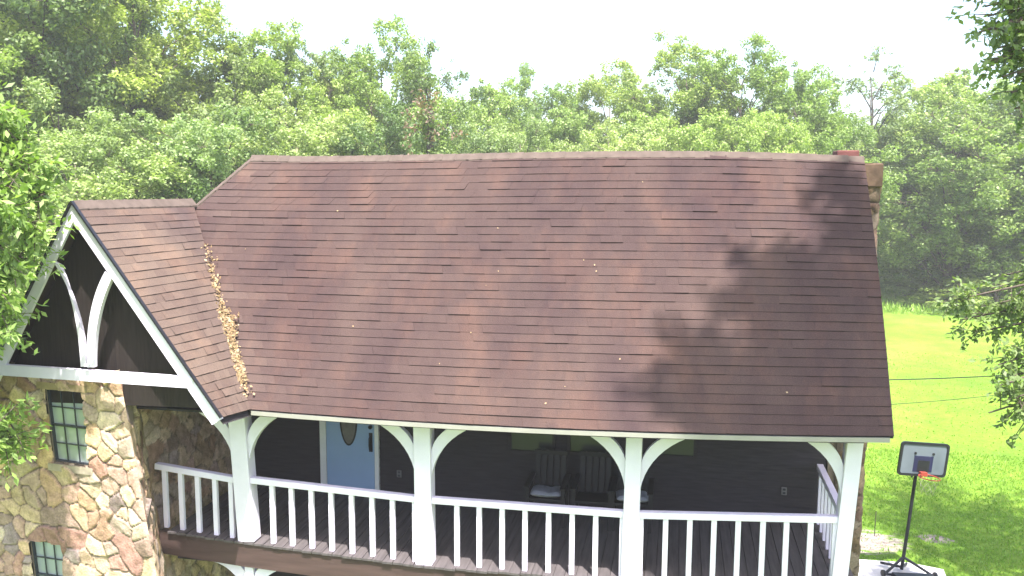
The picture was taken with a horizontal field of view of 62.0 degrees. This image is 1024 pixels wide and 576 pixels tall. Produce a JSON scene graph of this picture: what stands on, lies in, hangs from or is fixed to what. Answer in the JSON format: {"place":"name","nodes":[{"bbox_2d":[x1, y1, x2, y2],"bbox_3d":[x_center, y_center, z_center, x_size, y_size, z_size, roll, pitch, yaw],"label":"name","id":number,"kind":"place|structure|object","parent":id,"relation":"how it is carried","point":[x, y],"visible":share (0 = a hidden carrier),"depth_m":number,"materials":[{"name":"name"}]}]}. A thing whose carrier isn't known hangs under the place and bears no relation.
{"place":"outdoors","nodes":[
{"label":"outdoors","id":0,"kind":"place"},
{"bbox_2d":[0,150,893,575],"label":"brown roofed house","id":1,"kind":"structure","parent":0,"point":[700,322],"depth_m":11.50,"materials":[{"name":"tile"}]},
{"bbox_2d":[30,541,63,575],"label":"window","id":2,"kind":"structure","parent":1,"relation":"in","point":[47,558],"depth_m":11.68,"materials":[{"name":"glass"}]},
{"bbox_2d":[36,381,93,474],"bbox_3d":[-5.901,1.846,11.357,0.770,1.233,0.180,2,7,11],"label":"window","id":3,"kind":"structure","parent":1,"relation":"in","point":[69,444],"depth_m":11.37,"materials":[{"name":"glass"}]},
{"bbox_2d":[326,421,374,488],"bbox_3d":[-2.680,2.390,14.037,0.835,1.880,0.126,2,7,11],"label":"front door","id":4,"kind":"structure","parent":1,"relation":"in","point":[350,446],"depth_m":14.11,"materials":[{"name":"blue wood"}]},
{"bbox_2d":[201,181,787,403],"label":"fallen leaves","id":5,"kind":"object","parent":1,"relation":"on","point":[232,334],"visible":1,"depth_m":11.79,"materials":[{"name":"brown plant"}]},
{"bbox_2d":[508,433,555,454],"bbox_3d":[0.317,2.144,13.459,0.761,0.976,0.040,2,7,11],"label":"porch window","id":6,"kind":"structure","parent":1,"relation":"in","point":[524,443],"depth_m":13.51,"materials":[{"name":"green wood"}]},
{"bbox_2d":[523,448,570,527],"bbox_3d":[0.546,3.039,12.991,0.625,0.984,0.730,2,7,11],"label":"porch chair","id":7,"kind":"object","parent":1,"relation":"on","point":[564,487],"visible":0.84,"depth_m":13.21,"materials":[{"name":"brown wood"}]},
{"bbox_2d":[530,485,560,496],"bbox_3d":[0.528,3.075,12.905,0.480,0.105,0.440,1,3,8],"label":"seat cushion","id":8,"kind":"object","parent":7,"relation":"on","point":[543,491],"visible":0.94,"depth_m":12.78,"materials":[{"name":"grey fabric"}]},
{"bbox_2d":[567,435,614,454],"bbox_3d":[1.234,2.155,13.277,0.742,0.944,0.040,2,7,11],"label":"porch window","id":9,"kind":"structure","parent":1,"relation":"in","point":[575,444],"depth_m":13.34,"materials":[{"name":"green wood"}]},
{"bbox_2d":[570,450,612,530],"bbox_3d":[1.231,3.046,12.855,0.625,0.984,0.730,2,7,11],"label":"porch chair","id":10,"kind":"object","parent":1,"relation":"on","point":[588,496],"visible":0.91,"depth_m":13.07,"materials":[{"name":"brown wood"}]},
{"bbox_2d":[610,452,654,533],"bbox_3d":[1.802,3.051,12.742,0.625,0.984,0.730,2,7,11],"label":"porch chair","id":11,"kind":"object","parent":1,"relation":"on","point":[648,486],"visible":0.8,"depth_m":12.57,"materials":[{"name":"brown wood"}]},
{"bbox_2d":[616,489,647,501],"bbox_3d":[1.784,3.088,12.656,0.480,0.105,0.440,1,3,5],"label":"seat cushion","id":12,"kind":"object","parent":11,"relation":"on","point":[620,496],"visible":0.47,"depth_m":12.53,"materials":[{"name":"grey fabric"}]},
{"bbox_2d":[659,439,696,459],"bbox_3d":[2.533,2.167,13.020,0.590,0.896,0.040,2,7,11],"label":"porch window","id":13,"kind":"structure","parent":1,"relation":"in","point":[684,449],"depth_m":13.04,"materials":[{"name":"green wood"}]},
{"bbox_2d":[892,395,994,404],"bbox_3d":[11.211,2.449,20.450,12.396,0.517,0.013,-3,8,-26],"label":"overhead wire","id":14,"kind":"object","parent":1,"relation":"attached to","point":[944,400],"visible":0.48,"depth_m":19.88,"materials":[{"name":"black metal"}]},
{"bbox_2d":[889,374,1022,379],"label":"overhead wire","id":15,"kind":"object","parent":1,"relation":"attached to","point":[943,378],"visible":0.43,"depth_m":18.88,"materials":[{"name":"black metal"}]},
{"bbox_2d":[119,0,1023,163],"label":"sky","id":16,"kind":"structure","parent":0,"point":[563,40],"materials":[{"name":"white"}]},
{"bbox_2d":[859,255,1023,575],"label":"ground","id":17,"kind":"structure","parent":0,"point":[910,333],"depth_m":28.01,"materials":[{"name":"green plant"}]},
{"bbox_2d":[0,81,81,491],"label":"pecan tree","id":18,"kind":"object","parent":17,"relation":"on","point":[13,160],"visible":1,"depth_m":9.80,"materials":[{"name":"green plant"}]},
{"bbox_2d":[0,0,94,181],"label":"broadleaf tree","id":19,"kind":"object","parent":17,"relation":"on","point":[7,67],"visible":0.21,"depth_m":35.29,"materials":[{"name":"green plant"}]},
{"bbox_2d":[1,75,159,314],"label":"broadleaf tree","id":20,"kind":"object","parent":17,"relation":"on","point":[68,121],"visible":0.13,"depth_m":33.23,"materials":[{"name":"green plant"}]},
{"bbox_2d":[0,0,174,220],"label":"broadleaf tree","id":21,"kind":"object","parent":17,"relation":"on","point":[57,16],"visible":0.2,"depth_m":35.49,"materials":[{"name":"green plant"}]},
{"bbox_2d":[0,0,187,108],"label":"broadleaf tree","id":22,"kind":"object","parent":17,"relation":"on","point":[125,23],"visible":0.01,"depth_m":46.91,"materials":[{"name":"green plant"}]},
{"bbox_2d":[0,132,206,338],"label":"broadleaf tree","id":23,"kind":"object","parent":17,"relation":"on","point":[159,168],"visible":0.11,"depth_m":29.82,"materials":[{"name":"green plant"}]},
{"bbox_2d":[0,0,238,193],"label":"broadleaf tree","id":24,"kind":"object","parent":17,"relation":"on","point":[189,44],"visible":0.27,"depth_m":38.64,"materials":[{"name":"green plant"}]},
{"bbox_2d":[37,108,250,212],"bbox_3d":[-14.103,-1.405,33.944,8.978,11.305,8.962,-4,8,-34],"label":"broadleaf tree","id":25,"kind":"object","parent":17,"relation":"on","point":[126,154],"visible":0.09,"depth_m":31.37,"materials":[{"name":"green plant"}]},
{"bbox_2d":[148,19,189,122],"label":"broadleaf tree","id":26,"kind":"object","parent":17,"relation":"on","point":[158,26],"visible":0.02,"depth_m":43.61,"materials":[{"name":"green plant"}]},
{"bbox_2d":[77,32,324,168],"bbox_3d":[-14.860,-4.420,41.793,12.326,15.553,10.436,3,7,19],"label":"broadleaf tree","id":27,"kind":"object","parent":17,"relation":"on","point":[239,75],"visible":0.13,"depth_m":39.98,"materials":[{"name":"green plant"}]},
{"bbox_2d":[129,99,308,202],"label":"broadleaf tree","id":28,"kind":"object","parent":17,"relation":"on","point":[196,156],"visible":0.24,"depth_m":31.61,"materials":[{"name":"green plant"}]},
{"bbox_2d":[196,89,370,187],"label":"broadleaf tree","id":29,"kind":"object","parent":17,"relation":"on","point":[323,137],"visible":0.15,"depth_m":35.48,"materials":[{"name":"green plant"}]},
{"bbox_2d":[200,17,368,150],"bbox_3d":[-11.911,-5.539,44.409,9.423,17.096,9.104,1,7,2],"label":"broadleaf tree","id":30,"kind":"object","parent":17,"relation":"on","point":[264,59],"visible":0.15,"depth_m":42.89,"materials":[{"name":"green plant"}]},
{"bbox_2d":[232,39,389,154],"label":"broadleaf tree","id":31,"kind":"object","parent":17,"relation":"on","point":[320,61],"visible":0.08,"depth_m":45.46,"materials":[{"name":"green plant"}]},
{"bbox_2d":[263,67,397,154],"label":"broadleaf tree","id":32,"kind":"object","parent":17,"relation":"on","point":[319,84],"visible":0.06,"depth_m":44.60,"materials":[{"name":"green plant"}]},
{"bbox_2d":[313,100,424,155],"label":"broadleaf tree","id":33,"kind":"object","parent":17,"relation":"on","point":[392,130],"visible":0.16,"depth_m":38.31,"materials":[{"name":"green plant"}]},
{"bbox_2d":[314,14,484,153],"bbox_3d":[-6.690,-6.343,48.134,11.179,17.863,10.896,-1,7,-8],"label":"broadleaf tree","id":34,"kind":"object","parent":17,"relation":"on","point":[366,73],"visible":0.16,"depth_m":45.97,"materials":[{"name":"green plant"}]},
{"bbox_2d":[369,36,499,153],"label":"broadleaf tree","id":35,"kind":"object","parent":17,"relation":"on","point":[463,107],"visible":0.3,"depth_m":46.31,"materials":[{"name":"green plant"}]},
{"bbox_2d":[401,89,468,154],"bbox_3d":[-3.247,-1.915,34.779,2.574,12.106,1.965,5,8,34],"label":"vine covered snag","id":36,"kind":"object","parent":17,"relation":"on","point":[427,127],"visible":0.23,"depth_m":34.23,"materials":[{"name":"green plant"}]},
{"bbox_2d":[435,117,507,153],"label":"broadleaf tree","id":37,"kind":"object","parent":17,"relation":"on","point":[486,138],"visible":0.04,"depth_m":48.66,"materials":[{"name":"green plant"}]},
{"bbox_2d":[443,77,552,152],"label":"broadleaf tree","id":38,"kind":"object","parent":17,"relation":"on","point":[505,105],"visible":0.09,"depth_m":53.63,"materials":[{"name":"green plant"}]},
{"bbox_2d":[481,114,587,152],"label":"broadleaf tree","id":39,"kind":"object","parent":17,"relation":"on","point":[512,140],"visible":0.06,"depth_m":49.66,"materials":[{"name":"green plant"}]},
{"bbox_2d":[476,61,601,151],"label":"broadleaf tree","id":40,"kind":"object","parent":17,"relation":"on","point":[539,111],"visible":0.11,"depth_m":59.78,"materials":[{"name":"green plant"}]},
{"bbox_2d":[519,100,602,152],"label":"broadleaf tree","id":41,"kind":"object","parent":17,"relation":"on","point":[565,123],"visible":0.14,"depth_m":50.98,"materials":[{"name":"green plant"}]},
{"bbox_2d":[536,117,668,151],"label":"broadleaf tree","id":42,"kind":"object","parent":17,"relation":"on","point":[653,144],"visible":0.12,"depth_m":45.15,"materials":[{"name":"green plant"}]},
{"bbox_2d":[536,56,672,148],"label":"broadleaf tree","id":43,"kind":"object","parent":17,"relation":"on","point":[598,90],"visible":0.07,"depth_m":60.02,"materials":[{"name":"green plant"}]},
{"bbox_2d":[251,131,1023,285],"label":"woodland","id":44,"kind":"object","parent":17,"relation":"on","point":[885,279],"depth_m":72.23,"materials":[{"name":"green plant"}]},
{"bbox_2d":[588,102,688,150],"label":"broadleaf tree","id":45,"kind":"object","parent":17,"relation":"on","point":[639,119],"visible":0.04,"depth_m":48.61,"materials":[{"name":"green plant"}]},
{"bbox_2d":[605,29,760,150],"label":"broadleaf tree","id":46,"kind":"object","parent":17,"relation":"on","point":[704,90],"visible":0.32,"depth_m":54.55,"materials":[{"name":"green plant"}]},
{"bbox_2d":[646,107,764,151],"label":"broadleaf tree","id":47,"kind":"object","parent":17,"relation":"on","point":[708,140],"visible":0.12,"depth_m":45.73,"materials":[{"name":"green plant"}]},
{"bbox_2d":[659,31,852,154],"bbox_3d":[15.317,-7.154,54.304,12.494,18.132,12.178,-6,9,-42],"label":"broadleaf tree","id":48,"kind":"object","parent":17,"relation":"on","point":[773,82],"visible":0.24,"depth_m":52.28,"materials":[{"name":"green plant"}]},
{"bbox_2d":[713,104,814,153],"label":"broadleaf tree","id":49,"kind":"object","parent":17,"relation":"on","point":[768,129],"visible":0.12,"depth_m":45.94,"materials":[{"name":"green plant"}]},
{"bbox_2d":[729,62,906,203],"bbox_3d":[18.986,-6.290,54.999,11.179,16.202,10.896,7,9,43],"label":"broadleaf tree","id":50,"kind":"object","parent":17,"relation":"on","point":[856,132],"visible":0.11,"depth_m":52.95,"materials":[{"name":"green plant"}]},
{"bbox_2d":[777,120,878,229],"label":"broadleaf tree","id":51,"kind":"object","parent":17,"relation":"on","point":[849,144],"visible":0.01,"depth_m":55.40,"materials":[{"name":"green plant"}]},
{"bbox_2d":[789,46,947,201],"bbox_3d":[25.981,-8.317,62.949,10.072,18.417,10.417,-5,8,-35],"label":"broadleaf tree","id":52,"kind":"object","parent":17,"relation":"on","point":[898,112],"visible":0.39,"depth_m":61.24,"materials":[{"name":"green plant"}]},
{"bbox_2d":[848,124,947,268],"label":"broadleaf tree","id":53,"kind":"object","parent":17,"relation":"on","point":[879,146],"visible":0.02,"depth_m":63.48,"materials":[{"name":"green plant"}]},
{"bbox_2d":[858,559,945,575],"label":"pavement","id":54,"kind":"structure","parent":17,"relation":"on","point":[871,567],"depth_m":18.05,"materials":[{"name":"concrete"}]},
{"bbox_2d":[880,441,949,575],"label":"basketball hoop","id":55,"kind":"object","parent":54,"relation":"on","point":[921,459],"visible":1,"depth_m":17.53,"materials":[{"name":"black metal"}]},
{"bbox_2d":[855,66,1012,291],"bbox_3d":[31.198,-7.626,63.280,11.570,17.106,11.905,2,7,13],"label":"broadleaf tree","id":56,"kind":"object","parent":17,"relation":"on","point":[940,90],"visible":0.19,"depth_m":60.79,"materials":[{"name":"green plant"}]},
{"bbox_2d":[846,98,1023,300],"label":"broadleaf tree","id":57,"kind":"object","parent":17,"relation":"on","point":[943,240],"visible":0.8,"depth_m":56.30,"materials":[{"name":"green plant"}]},
{"bbox_2d":[879,261,990,299],"bbox_3d":[30.509,-0.532,61.739,7.874,3.090,8.480,4,8,26],"label":"leafy bush","id":58,"kind":"object","parent":17,"relation":"on","point":[913,282],"visible":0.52,"depth_m":61.00,"materials":[{"name":"green plant"}]},
{"bbox_2d":[893,270,1023,312],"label":"leafy bush","id":59,"kind":"object","parent":17,"relation":"on","point":[995,297],"visible":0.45,"depth_m":56.53,"materials":[{"name":"green plant"}]},
{"bbox_2d":[903,78,1023,296],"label":"broadleaf tree","id":60,"kind":"object","parent":17,"relation":"on","point":[927,184],"visible":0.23,"depth_m":58.22,"materials":[{"name":"green plant"}]},
{"bbox_2d":[948,67,981,283],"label":"broadleaf tree","id":61,"kind":"object","parent":17,"relation":"on","point":[966,71],"visible":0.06,"depth_m":62.23,"materials":[{"name":"green plant"}]},
{"bbox_2d":[928,82,1023,246],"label":"broadleaf tree","id":62,"kind":"object","parent":17,"relation":"on","point":[1017,115],"visible":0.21,"depth_m":56.64,"materials":[{"name":"green plant"}]},
{"bbox_2d":[931,0,1023,448],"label":"oak tree","id":63,"kind":"object","parent":17,"relation":"on","point":[1009,30],"visible":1,"depth_m":11.81,"materials":[{"name":"green plant"}]},
{"bbox_2d":[970,258,1023,301],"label":"leafy bush","id":64,"kind":"object","parent":17,"relation":"on","point":[1012,277],"visible":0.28,"depth_m":56.14,"materials":[{"name":"green plant"}]}
]}

